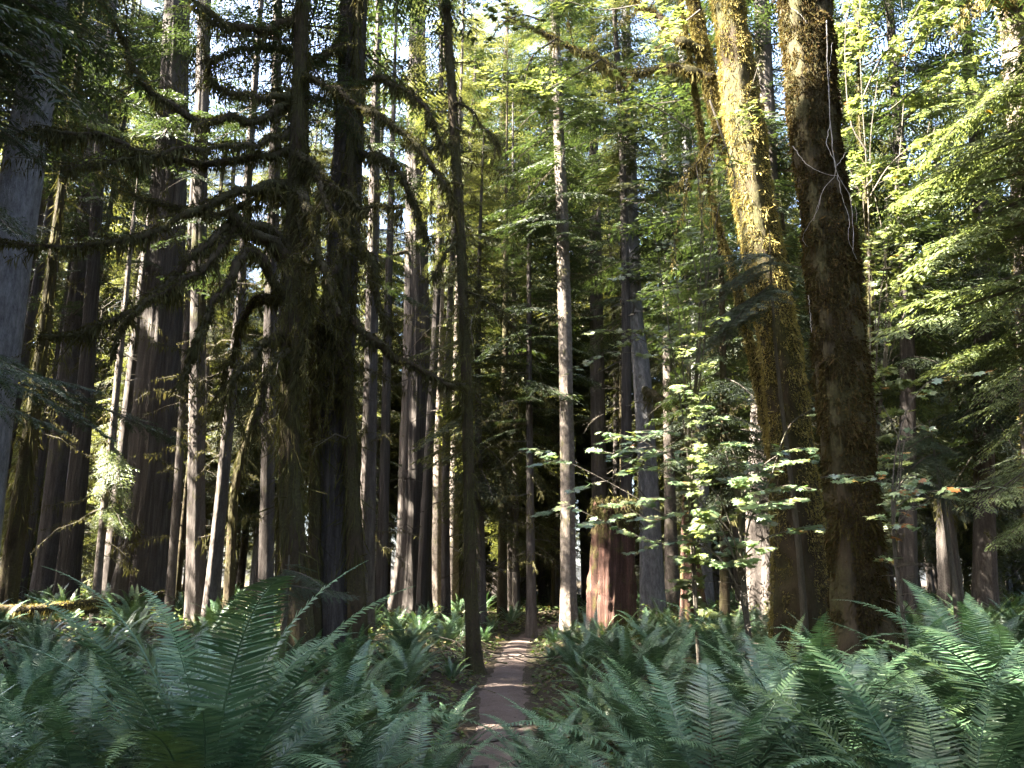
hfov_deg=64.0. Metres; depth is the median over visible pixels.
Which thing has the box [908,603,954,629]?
sword fern
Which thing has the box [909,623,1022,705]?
sword fern
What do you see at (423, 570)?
young conifer
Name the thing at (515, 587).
fir tree
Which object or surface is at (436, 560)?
fir tree
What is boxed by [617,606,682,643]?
sword fern
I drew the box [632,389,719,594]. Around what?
young conifer
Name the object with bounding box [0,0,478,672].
hemlock tree
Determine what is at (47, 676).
sword fern
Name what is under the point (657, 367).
young conifer
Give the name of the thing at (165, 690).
sword fern
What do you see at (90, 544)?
young conifer
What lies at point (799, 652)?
sword fern
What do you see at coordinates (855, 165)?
conifer tree
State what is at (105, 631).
sword fern
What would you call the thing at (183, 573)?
young conifer
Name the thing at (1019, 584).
young conifer
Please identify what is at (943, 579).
broken snag
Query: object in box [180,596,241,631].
sword fern
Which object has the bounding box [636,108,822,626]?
hemlock tree
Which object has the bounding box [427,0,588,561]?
conifer tree
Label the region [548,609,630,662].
sword fern
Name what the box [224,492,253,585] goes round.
young conifer
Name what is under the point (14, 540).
mossy tree
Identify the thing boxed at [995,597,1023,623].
sword fern
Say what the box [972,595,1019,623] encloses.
sword fern
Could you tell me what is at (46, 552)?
fir tree
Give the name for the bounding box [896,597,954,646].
sword fern
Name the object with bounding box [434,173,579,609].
young conifer
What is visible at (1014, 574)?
young conifer
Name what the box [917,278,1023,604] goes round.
young conifer
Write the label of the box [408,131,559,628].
young conifer
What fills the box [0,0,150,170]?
conifer tree
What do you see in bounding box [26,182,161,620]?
sapling
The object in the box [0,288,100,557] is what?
young conifer
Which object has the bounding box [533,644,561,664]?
sword fern
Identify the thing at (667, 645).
sword fern
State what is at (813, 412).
young conifer
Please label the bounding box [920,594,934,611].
sword fern
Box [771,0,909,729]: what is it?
maple tree
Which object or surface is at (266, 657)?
sword fern
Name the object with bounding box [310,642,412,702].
sword fern
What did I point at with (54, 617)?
sword fern
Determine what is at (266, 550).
fir tree
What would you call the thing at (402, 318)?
conifer tree
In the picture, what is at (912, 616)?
sword fern
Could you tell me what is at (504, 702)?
leaf litter
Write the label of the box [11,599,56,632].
sword fern
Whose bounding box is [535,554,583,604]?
young conifer
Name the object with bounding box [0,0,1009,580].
sky
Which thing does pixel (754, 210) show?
maple tree
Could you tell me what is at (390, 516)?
young conifer
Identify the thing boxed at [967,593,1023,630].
sword fern
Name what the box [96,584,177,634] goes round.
sword fern
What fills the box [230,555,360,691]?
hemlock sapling
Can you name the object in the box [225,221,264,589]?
conifer tree
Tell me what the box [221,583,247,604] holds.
sword fern
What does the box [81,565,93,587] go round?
young conifer
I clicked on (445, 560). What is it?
young conifer
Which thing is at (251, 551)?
conifer tree
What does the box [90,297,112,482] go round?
young conifer
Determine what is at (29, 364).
conifer tree
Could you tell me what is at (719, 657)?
sword fern
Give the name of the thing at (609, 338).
young conifer
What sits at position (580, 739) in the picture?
sword fern
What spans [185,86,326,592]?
conifer tree
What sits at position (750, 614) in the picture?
sword fern
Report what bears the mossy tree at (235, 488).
on the ground at (527, 675)
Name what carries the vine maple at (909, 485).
on the ground at (527, 675)
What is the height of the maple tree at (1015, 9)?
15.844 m
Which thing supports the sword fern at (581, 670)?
on the ground at (527, 675)
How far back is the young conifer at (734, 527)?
28.30 m
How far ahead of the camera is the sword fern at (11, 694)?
5.04 m
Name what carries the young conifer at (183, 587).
on the ground at (527, 675)
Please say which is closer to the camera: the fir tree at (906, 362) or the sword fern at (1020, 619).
the sword fern at (1020, 619)
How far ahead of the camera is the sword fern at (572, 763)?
4.85 m
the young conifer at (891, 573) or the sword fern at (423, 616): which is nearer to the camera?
the sword fern at (423, 616)
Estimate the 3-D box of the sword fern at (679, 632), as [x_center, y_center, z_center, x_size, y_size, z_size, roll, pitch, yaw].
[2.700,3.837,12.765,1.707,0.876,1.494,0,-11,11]
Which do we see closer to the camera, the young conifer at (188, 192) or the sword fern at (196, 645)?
the sword fern at (196, 645)
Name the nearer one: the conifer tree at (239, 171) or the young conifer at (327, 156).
the young conifer at (327, 156)
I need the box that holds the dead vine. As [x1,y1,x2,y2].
[791,8,856,332]
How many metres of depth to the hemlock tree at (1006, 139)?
9.63 m
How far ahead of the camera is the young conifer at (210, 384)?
39.65 m
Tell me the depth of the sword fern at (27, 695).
5.91 m
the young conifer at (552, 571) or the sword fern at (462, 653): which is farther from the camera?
the young conifer at (552, 571)
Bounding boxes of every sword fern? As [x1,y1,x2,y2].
[0,560,507,767]
[0,599,33,634]
[0,625,34,668]
[0,628,103,679]
[0,633,121,733]
[0,634,108,701]
[0,645,180,767]
[0,647,135,733]
[0,657,277,767]
[0,661,128,763]
[0,671,101,754]
[0,679,65,767]
[0,685,132,767]
[0,708,45,762]
[1,621,87,663]
[4,610,77,650]
[5,613,77,650]
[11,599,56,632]
[19,584,53,604]
[33,634,132,697]
[34,583,77,603]
[39,583,90,620]
[45,592,82,622]
[46,635,131,682]
[46,683,262,759]
[58,638,160,701]
[59,611,147,665]
[69,582,111,616]
[74,618,141,650]
[81,591,146,620]
[82,604,149,637]
[88,585,164,622]
[95,636,210,721]
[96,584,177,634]
[99,616,155,658]
[112,621,220,679]
[121,660,488,767]
[122,675,230,732]
[150,643,231,675]
[155,641,241,683]
[157,620,222,657]
[162,612,240,656]
[170,591,183,617]
[174,611,235,652]
[175,592,184,614]
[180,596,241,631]
[188,624,352,706]
[189,615,248,656]
[199,659,392,747]
[204,596,251,626]
[214,678,389,767]
[219,620,275,637]
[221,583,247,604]
[230,619,279,641]
[238,616,288,650]
[239,625,319,685]
[242,631,320,678]
[254,594,279,616]
[259,639,447,755]
[286,628,337,675]
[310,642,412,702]
[311,624,385,680]
[329,708,419,767]
[330,680,540,767]
[333,623,388,673]
[351,632,452,695]
[363,638,449,685]
[368,673,437,726]
[369,615,454,674]
[375,602,395,624]
[375,611,446,657]
[377,615,421,651]
[379,605,410,628]
[397,607,444,635]
[401,606,438,629]
[412,614,464,649]
[415,602,447,621]
[427,605,491,641]
[428,692,475,738]
[438,651,470,680]
[451,594,464,612]
[452,647,488,660]
[465,707,601,767]
[480,625,494,639]
[480,693,726,767]
[482,615,505,630]
[486,593,496,608]
[493,636,930,767]
[498,606,522,623]
[508,602,525,619]
[523,599,547,614]
[525,682,620,753]
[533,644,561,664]
[533,705,621,764]
[539,627,559,643]
[541,616,737,741]
[542,619,598,643]
[542,625,559,639]
[543,629,621,669]
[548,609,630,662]
[548,649,607,686]
[552,654,766,767]
[553,677,649,738]
[558,669,626,704]
[559,607,585,622]
[587,625,670,685]
[588,616,620,638]
[589,609,650,651]
[606,598,1018,767]
[612,614,671,642]
[613,619,694,668]
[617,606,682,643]
[633,605,722,658]
[636,614,711,660]
[638,598,692,635]
[640,611,817,739]
[644,663,736,733]
[652,615,882,752]
[655,641,772,696]
[664,608,768,666]
[682,635,759,677]
[683,624,1023,767]
[687,611,765,653]
[690,628,829,737]
[702,620,746,652]
[704,600,759,633]
[707,595,736,612]
[713,602,767,623]
[716,588,735,610]
[723,613,1019,764]
[725,602,769,632]
[735,612,953,727]
[737,618,770,651]
[749,597,772,639]
[770,578,1023,766]
[780,644,813,666]
[781,625,1023,767]
[861,595,1018,697]
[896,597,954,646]
[897,606,965,661]
[899,602,933,625]
[904,615,944,687]
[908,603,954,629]
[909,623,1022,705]
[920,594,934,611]
[935,587,1023,633]
[936,592,999,627]
[946,601,1023,648]
[950,616,1023,666]
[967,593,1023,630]
[970,615,1023,669]
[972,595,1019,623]
[981,598,1023,616]
[985,606,1023,642]
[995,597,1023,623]
[999,593,1023,614]
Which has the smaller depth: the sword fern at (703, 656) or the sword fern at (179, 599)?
the sword fern at (703, 656)
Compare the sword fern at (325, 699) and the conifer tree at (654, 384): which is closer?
the sword fern at (325, 699)
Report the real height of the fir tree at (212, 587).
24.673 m
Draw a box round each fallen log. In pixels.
[0,596,105,624]
[84,589,164,615]
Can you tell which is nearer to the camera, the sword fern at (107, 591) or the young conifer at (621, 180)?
the sword fern at (107, 591)
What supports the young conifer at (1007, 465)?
on the ground at (527, 675)
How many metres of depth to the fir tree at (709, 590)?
29.27 m
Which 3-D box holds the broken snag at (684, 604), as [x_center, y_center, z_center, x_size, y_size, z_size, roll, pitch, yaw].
[4.742,4.372,21.567,0.889,4.098,0.919,0,-13,0]
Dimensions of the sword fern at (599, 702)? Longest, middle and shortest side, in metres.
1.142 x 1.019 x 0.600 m
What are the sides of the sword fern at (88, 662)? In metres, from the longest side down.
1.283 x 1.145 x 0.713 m
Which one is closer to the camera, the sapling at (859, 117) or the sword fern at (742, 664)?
the sword fern at (742, 664)
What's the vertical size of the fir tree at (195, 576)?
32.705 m
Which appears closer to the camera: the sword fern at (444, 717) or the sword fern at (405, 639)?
the sword fern at (444, 717)
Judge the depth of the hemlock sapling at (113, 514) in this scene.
17.88 m
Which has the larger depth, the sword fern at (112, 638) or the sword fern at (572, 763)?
the sword fern at (112, 638)
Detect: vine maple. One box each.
[470,0,768,699]
[518,384,824,668]
[821,369,1023,664]
[834,0,1023,531]
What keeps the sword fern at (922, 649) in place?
on the ground at (527, 675)
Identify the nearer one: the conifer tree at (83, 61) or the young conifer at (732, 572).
the conifer tree at (83, 61)
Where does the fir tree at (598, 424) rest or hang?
on the ground at (527, 675)
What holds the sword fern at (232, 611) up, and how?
on the ground at (527, 675)
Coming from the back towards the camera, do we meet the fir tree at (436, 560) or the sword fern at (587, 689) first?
the fir tree at (436, 560)
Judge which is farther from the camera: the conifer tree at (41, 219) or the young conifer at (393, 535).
the young conifer at (393, 535)
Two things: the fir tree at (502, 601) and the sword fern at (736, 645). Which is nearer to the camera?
the sword fern at (736, 645)
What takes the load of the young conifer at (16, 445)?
on the ground at (527, 675)
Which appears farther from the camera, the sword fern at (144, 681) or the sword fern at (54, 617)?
the sword fern at (54, 617)
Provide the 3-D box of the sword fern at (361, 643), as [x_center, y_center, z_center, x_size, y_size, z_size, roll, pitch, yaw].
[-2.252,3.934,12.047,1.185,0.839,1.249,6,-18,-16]
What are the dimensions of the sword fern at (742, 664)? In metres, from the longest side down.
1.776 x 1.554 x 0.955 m
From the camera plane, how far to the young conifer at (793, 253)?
31.71 m
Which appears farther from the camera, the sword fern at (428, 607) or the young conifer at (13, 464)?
the young conifer at (13, 464)
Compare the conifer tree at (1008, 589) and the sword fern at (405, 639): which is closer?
the sword fern at (405, 639)
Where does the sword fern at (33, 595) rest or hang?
on the ground at (527, 675)
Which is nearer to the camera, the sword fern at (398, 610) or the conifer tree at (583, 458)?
the sword fern at (398, 610)
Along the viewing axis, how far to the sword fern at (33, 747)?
3.67 m
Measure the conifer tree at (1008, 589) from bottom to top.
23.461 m
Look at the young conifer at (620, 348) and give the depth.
34.76 m
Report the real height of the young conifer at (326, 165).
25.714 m
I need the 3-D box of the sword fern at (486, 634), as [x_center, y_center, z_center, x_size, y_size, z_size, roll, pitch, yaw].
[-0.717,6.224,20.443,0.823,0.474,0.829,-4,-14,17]
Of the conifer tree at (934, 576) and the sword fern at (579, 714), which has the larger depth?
the conifer tree at (934, 576)
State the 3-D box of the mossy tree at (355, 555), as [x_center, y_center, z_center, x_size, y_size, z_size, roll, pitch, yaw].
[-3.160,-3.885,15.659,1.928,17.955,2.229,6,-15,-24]
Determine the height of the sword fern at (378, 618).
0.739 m
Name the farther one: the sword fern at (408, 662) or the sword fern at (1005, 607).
the sword fern at (1005, 607)
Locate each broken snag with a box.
[104,521,148,618]
[679,474,707,621]
[925,483,968,631]
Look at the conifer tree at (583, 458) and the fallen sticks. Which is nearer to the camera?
the fallen sticks
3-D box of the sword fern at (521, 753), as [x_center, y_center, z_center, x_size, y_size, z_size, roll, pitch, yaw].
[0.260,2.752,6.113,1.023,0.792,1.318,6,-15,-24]
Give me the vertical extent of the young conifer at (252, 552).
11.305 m
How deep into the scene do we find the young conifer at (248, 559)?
97.02 m
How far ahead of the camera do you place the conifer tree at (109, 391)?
53.45 m
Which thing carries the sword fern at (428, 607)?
on the ground at (527, 675)
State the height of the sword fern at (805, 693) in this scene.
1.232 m
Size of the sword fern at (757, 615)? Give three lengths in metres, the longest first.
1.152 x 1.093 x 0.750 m
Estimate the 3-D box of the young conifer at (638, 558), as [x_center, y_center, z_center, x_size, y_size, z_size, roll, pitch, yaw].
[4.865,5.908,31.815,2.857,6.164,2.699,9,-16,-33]
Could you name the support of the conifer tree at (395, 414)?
on the ground at (527, 675)
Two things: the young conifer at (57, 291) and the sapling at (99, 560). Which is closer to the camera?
the sapling at (99, 560)
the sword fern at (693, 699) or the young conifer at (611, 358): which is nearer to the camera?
the sword fern at (693, 699)
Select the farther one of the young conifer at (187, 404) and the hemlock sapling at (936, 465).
the young conifer at (187, 404)
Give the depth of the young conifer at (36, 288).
26.57 m
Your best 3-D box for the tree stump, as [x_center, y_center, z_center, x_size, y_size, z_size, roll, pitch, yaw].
[2.453,4.415,19.500,1.640,3.750,1.384,0,-13,0]
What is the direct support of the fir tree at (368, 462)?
on the ground at (527, 675)
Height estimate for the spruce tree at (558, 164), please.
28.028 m
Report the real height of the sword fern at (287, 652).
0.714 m
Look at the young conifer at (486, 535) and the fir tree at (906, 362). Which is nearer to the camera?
the fir tree at (906, 362)
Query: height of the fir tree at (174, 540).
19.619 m
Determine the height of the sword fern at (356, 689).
0.990 m
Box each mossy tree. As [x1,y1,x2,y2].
[0,2,166,632]
[221,184,316,617]
[263,6,339,652]
[279,0,397,656]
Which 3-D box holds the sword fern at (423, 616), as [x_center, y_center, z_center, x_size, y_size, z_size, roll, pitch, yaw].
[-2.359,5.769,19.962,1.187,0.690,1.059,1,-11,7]
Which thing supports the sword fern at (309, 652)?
on the ground at (527, 675)
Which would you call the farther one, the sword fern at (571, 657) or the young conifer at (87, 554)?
the young conifer at (87, 554)
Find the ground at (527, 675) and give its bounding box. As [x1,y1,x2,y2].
[0,581,1019,767]
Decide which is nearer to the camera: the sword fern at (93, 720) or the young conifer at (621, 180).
the sword fern at (93, 720)
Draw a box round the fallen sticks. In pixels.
[1,604,976,767]
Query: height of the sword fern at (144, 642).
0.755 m
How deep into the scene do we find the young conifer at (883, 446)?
25.13 m
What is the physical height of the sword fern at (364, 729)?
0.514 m
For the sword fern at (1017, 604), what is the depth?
21.34 m
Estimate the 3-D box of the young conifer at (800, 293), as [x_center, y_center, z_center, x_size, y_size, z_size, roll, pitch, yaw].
[9.524,-3.617,31.598,6.571,25.073,6.943,8,-15,-29]
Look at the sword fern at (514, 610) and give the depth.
29.57 m
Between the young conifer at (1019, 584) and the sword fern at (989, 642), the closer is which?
the sword fern at (989, 642)
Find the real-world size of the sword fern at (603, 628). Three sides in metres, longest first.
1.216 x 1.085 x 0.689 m
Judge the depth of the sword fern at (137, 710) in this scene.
5.59 m
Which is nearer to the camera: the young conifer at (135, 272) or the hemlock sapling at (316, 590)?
the hemlock sapling at (316, 590)
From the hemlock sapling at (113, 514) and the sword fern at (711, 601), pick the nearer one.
the hemlock sapling at (113, 514)
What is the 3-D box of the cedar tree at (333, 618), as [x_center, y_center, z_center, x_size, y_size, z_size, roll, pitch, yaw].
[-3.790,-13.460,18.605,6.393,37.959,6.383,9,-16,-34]
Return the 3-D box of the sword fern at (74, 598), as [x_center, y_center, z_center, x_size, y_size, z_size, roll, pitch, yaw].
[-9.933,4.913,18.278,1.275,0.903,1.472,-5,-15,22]
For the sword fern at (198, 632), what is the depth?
12.09 m
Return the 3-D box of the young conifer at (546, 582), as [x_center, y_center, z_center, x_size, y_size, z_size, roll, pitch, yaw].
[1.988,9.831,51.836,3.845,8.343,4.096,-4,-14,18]
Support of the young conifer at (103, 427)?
on the ground at (527, 675)
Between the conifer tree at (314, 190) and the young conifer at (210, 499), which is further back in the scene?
the conifer tree at (314, 190)
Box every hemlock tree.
[0,0,191,451]
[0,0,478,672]
[379,0,555,674]
[452,153,604,638]
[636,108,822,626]
[866,11,1023,552]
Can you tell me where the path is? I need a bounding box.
[470,614,582,767]
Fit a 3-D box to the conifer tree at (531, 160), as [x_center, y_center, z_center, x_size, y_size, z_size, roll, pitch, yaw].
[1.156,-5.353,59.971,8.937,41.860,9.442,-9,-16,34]
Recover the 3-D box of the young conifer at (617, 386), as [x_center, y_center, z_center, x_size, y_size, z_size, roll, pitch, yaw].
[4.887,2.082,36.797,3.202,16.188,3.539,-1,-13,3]
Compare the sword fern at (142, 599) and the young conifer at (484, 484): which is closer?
the sword fern at (142, 599)
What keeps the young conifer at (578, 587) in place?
on the ground at (527, 675)
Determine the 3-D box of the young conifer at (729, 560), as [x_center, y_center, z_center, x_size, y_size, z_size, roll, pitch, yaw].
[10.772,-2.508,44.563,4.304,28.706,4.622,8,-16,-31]
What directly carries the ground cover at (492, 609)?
on the ground at (527, 675)
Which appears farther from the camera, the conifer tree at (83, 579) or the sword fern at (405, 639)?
the conifer tree at (83, 579)
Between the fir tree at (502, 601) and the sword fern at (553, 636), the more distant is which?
the fir tree at (502, 601)
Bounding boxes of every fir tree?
[26,0,160,604]
[32,0,188,600]
[121,1,253,617]
[127,0,291,624]
[156,0,315,623]
[200,0,375,633]
[310,0,444,632]
[355,3,438,627]
[397,0,484,610]
[403,3,505,604]
[453,50,557,611]
[463,31,555,620]
[518,1,660,502]
[529,0,733,620]
[605,0,747,606]
[608,0,911,621]
[773,0,1015,620]
[844,0,1022,616]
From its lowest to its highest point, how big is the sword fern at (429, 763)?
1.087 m
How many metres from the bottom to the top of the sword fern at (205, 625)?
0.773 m
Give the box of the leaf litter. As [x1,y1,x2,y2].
[451,637,552,764]
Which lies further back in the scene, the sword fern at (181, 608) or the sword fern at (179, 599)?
the sword fern at (179, 599)
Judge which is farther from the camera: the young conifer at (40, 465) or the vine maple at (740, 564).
the young conifer at (40, 465)
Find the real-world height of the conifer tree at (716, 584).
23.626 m
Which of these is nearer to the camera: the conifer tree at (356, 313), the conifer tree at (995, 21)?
the conifer tree at (995, 21)
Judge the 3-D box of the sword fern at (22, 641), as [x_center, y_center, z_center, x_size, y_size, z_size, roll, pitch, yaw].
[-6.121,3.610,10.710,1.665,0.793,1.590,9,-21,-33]
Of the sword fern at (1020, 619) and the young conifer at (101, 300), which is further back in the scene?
the young conifer at (101, 300)
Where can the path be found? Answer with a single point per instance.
(505, 685)
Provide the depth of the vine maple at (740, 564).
8.92 m
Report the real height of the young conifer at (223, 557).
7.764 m
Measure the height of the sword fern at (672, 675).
1.121 m
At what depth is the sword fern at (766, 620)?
11.28 m
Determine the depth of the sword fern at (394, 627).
14.72 m
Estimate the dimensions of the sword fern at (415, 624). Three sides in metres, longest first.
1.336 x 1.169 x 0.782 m
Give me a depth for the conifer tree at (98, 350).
48.09 m
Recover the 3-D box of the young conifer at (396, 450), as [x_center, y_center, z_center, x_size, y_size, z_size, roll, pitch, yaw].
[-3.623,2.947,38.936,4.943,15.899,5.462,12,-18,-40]
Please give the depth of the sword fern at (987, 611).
12.39 m
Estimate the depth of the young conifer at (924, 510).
33.88 m
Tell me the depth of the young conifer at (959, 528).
34.34 m
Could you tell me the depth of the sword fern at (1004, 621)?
11.13 m
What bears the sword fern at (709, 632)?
on the ground at (527, 675)
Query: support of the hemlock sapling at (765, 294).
on the ground at (527, 675)
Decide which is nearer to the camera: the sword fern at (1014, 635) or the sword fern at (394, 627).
the sword fern at (1014, 635)
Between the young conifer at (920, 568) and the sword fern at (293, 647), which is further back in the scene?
the young conifer at (920, 568)
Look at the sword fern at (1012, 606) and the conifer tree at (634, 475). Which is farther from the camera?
the conifer tree at (634, 475)
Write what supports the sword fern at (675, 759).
on the ground at (527, 675)
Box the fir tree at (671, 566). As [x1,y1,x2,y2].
[599,1,723,610]
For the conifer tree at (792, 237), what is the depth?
48.58 m
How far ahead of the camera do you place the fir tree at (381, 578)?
24.47 m
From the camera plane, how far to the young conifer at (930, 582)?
47.66 m
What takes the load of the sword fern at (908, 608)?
on the ground at (527, 675)
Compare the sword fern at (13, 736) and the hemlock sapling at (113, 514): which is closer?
the sword fern at (13, 736)
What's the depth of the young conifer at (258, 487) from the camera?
38.45 m
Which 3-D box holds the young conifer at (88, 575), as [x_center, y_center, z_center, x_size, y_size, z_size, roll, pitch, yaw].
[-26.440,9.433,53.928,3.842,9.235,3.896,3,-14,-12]
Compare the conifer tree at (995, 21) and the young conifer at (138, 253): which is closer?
the conifer tree at (995, 21)
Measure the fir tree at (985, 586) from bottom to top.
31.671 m
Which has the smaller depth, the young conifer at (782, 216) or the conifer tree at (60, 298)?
the young conifer at (782, 216)
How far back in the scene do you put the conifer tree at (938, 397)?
40.60 m
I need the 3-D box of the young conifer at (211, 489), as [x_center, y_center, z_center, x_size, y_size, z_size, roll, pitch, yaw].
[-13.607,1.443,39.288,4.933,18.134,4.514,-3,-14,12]
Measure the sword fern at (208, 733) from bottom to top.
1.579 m
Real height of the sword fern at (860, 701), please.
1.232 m
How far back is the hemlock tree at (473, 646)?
15.61 m
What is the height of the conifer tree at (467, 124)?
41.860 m
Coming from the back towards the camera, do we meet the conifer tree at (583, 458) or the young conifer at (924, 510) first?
the conifer tree at (583, 458)
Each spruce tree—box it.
[0,0,146,550]
[479,0,635,633]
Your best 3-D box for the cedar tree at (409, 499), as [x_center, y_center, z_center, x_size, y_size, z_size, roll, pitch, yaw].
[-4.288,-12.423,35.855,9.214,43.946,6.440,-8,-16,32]
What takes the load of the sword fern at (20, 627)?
on the ground at (527, 675)
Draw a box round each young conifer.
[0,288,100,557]
[0,322,37,564]
[0,362,96,600]
[4,0,132,603]
[6,0,122,489]
[6,393,42,499]
[20,27,106,445]
[23,0,156,557]
[39,351,110,542]
[80,403,111,597]
[81,561,93,587]
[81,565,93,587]
[82,345,127,577]
[84,295,134,558]
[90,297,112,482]
[91,1,163,532]
[96,70,155,499]
[104,123,213,465]
[175,101,258,603]
[178,128,235,545]
[179,225,250,548]
[179,414,207,576]
[181,259,237,507]
[182,250,264,570]
[182,481,215,591]
[186,238,244,553]
[206,526,226,576]
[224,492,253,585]
[228,309,308,594]
[230,357,307,577]
[240,8,325,609]
[244,269,322,563]
[245,532,251,582]
[246,532,275,573]
[253,0,393,516]
[253,111,324,544]
[274,345,419,576]
[275,2,395,529]
[356,204,404,594]
[379,295,463,567]
[390,0,478,616]
[391,318,400,566]
[398,0,499,620]
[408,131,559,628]
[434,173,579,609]
[459,283,534,581]
[459,450,525,607]
[485,548,497,593]
[497,232,612,605]
[520,543,578,596]
[522,322,577,602]
[534,289,576,609]
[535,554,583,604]
[547,512,580,594]
[567,0,676,525]
[571,151,607,516]
[583,124,619,502]
[585,168,657,503]
[589,150,637,559]
[603,207,636,490]
[604,268,636,558]
[616,179,748,567]
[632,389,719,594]
[632,465,664,601]
[641,134,676,507]
[644,0,746,609]
[655,21,715,504]
[657,441,679,583]
[675,39,818,495]
[710,165,731,596]
[729,379,734,594]
[742,97,814,425]
[776,109,820,466]
[788,139,970,577]
[792,270,821,477]
[819,345,921,581]
[838,68,936,596]
[846,141,898,471]
[874,249,965,594]
[875,137,934,597]
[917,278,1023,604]
[917,541,925,588]
[918,352,1023,600]
[959,188,1023,555]
[993,304,1023,604]
[997,434,1023,583]
[1005,555,1021,594]
[1007,506,1023,596]
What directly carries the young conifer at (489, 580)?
on the ground at (527, 675)
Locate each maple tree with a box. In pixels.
[492,0,829,675]
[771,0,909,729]
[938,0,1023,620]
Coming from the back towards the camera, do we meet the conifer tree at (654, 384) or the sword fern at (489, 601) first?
the conifer tree at (654, 384)
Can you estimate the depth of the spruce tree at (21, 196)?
13.90 m
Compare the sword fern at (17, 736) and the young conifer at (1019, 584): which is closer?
the sword fern at (17, 736)
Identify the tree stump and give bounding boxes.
[585,489,643,639]
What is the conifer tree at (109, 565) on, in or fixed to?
on the ground at (527, 675)
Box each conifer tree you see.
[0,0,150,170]
[0,21,107,426]
[0,99,68,494]
[3,9,123,518]
[32,0,156,437]
[81,203,127,587]
[91,256,131,508]
[92,141,209,473]
[100,0,212,596]
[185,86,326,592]
[186,82,265,548]
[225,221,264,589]
[247,521,254,585]
[255,112,334,534]
[302,30,431,564]
[303,167,397,521]
[378,218,404,553]
[393,10,537,608]
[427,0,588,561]
[427,2,536,598]
[428,105,519,601]
[473,0,648,606]
[511,108,543,562]
[520,557,525,599]
[535,101,633,599]
[572,136,612,565]
[600,131,633,500]
[600,136,662,596]
[609,134,741,559]
[611,197,663,540]
[655,169,748,603]
[737,91,820,469]
[779,1,928,422]
[843,57,936,412]
[867,72,970,586]
[882,78,1017,600]
[883,184,947,594]
[921,0,1023,96]
[937,36,1013,500]
[979,11,998,29]
[1001,507,1020,593]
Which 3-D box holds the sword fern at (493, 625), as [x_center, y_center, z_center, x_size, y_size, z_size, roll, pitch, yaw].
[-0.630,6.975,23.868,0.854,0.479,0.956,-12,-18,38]
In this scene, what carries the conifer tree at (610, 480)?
on the ground at (527, 675)
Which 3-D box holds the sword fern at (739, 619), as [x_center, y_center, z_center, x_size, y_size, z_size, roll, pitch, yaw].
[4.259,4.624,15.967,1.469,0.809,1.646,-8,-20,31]
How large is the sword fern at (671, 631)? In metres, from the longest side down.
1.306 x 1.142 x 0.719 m
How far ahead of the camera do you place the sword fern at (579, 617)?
26.68 m
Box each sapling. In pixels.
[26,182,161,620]
[88,442,139,541]
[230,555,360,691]
[681,230,808,657]
[850,1,881,459]
[879,420,979,640]
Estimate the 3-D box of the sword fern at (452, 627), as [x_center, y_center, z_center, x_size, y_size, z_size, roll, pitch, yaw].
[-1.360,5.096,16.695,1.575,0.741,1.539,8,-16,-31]
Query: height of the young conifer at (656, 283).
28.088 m
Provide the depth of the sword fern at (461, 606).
31.70 m
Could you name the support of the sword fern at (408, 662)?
on the ground at (527, 675)
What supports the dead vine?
attached to the maple tree at (841, 381)
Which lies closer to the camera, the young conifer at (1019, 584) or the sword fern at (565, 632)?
the sword fern at (565, 632)
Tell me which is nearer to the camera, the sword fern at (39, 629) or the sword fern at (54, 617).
the sword fern at (39, 629)
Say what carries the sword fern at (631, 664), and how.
on the ground at (527, 675)
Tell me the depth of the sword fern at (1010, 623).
9.41 m
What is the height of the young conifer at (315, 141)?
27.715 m
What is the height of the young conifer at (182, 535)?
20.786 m
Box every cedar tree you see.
[37,0,255,619]
[165,0,482,658]
[313,0,509,615]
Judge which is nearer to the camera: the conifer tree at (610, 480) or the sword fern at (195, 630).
the sword fern at (195, 630)
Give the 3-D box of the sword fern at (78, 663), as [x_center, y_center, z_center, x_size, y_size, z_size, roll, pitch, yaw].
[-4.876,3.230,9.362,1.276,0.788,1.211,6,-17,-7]
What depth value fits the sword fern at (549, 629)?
19.81 m
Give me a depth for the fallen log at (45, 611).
14.57 m
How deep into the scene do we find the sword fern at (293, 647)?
10.36 m
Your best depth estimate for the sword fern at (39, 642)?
11.71 m
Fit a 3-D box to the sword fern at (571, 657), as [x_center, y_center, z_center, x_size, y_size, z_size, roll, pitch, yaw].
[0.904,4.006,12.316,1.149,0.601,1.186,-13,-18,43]
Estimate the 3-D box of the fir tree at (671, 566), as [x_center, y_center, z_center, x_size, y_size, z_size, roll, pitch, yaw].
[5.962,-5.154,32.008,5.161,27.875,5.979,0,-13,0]
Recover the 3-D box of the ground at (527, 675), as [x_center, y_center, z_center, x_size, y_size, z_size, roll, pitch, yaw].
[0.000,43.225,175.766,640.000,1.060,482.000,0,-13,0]
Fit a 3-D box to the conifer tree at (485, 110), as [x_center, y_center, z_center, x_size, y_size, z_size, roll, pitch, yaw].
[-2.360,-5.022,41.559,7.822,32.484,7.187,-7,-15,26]
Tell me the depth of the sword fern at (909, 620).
7.80 m
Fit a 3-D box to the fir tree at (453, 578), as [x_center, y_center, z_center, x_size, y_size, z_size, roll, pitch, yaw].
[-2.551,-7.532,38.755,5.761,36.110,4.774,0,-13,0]
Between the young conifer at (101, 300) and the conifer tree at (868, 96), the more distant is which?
the conifer tree at (868, 96)
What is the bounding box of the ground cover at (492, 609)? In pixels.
[0,583,1023,767]
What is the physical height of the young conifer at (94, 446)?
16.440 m
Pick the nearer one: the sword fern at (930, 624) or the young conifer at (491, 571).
the sword fern at (930, 624)
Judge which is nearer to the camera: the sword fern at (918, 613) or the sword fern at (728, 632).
the sword fern at (918, 613)
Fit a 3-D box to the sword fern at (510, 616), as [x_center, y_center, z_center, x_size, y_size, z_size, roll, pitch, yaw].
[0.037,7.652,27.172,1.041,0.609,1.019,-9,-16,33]
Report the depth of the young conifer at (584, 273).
50.80 m

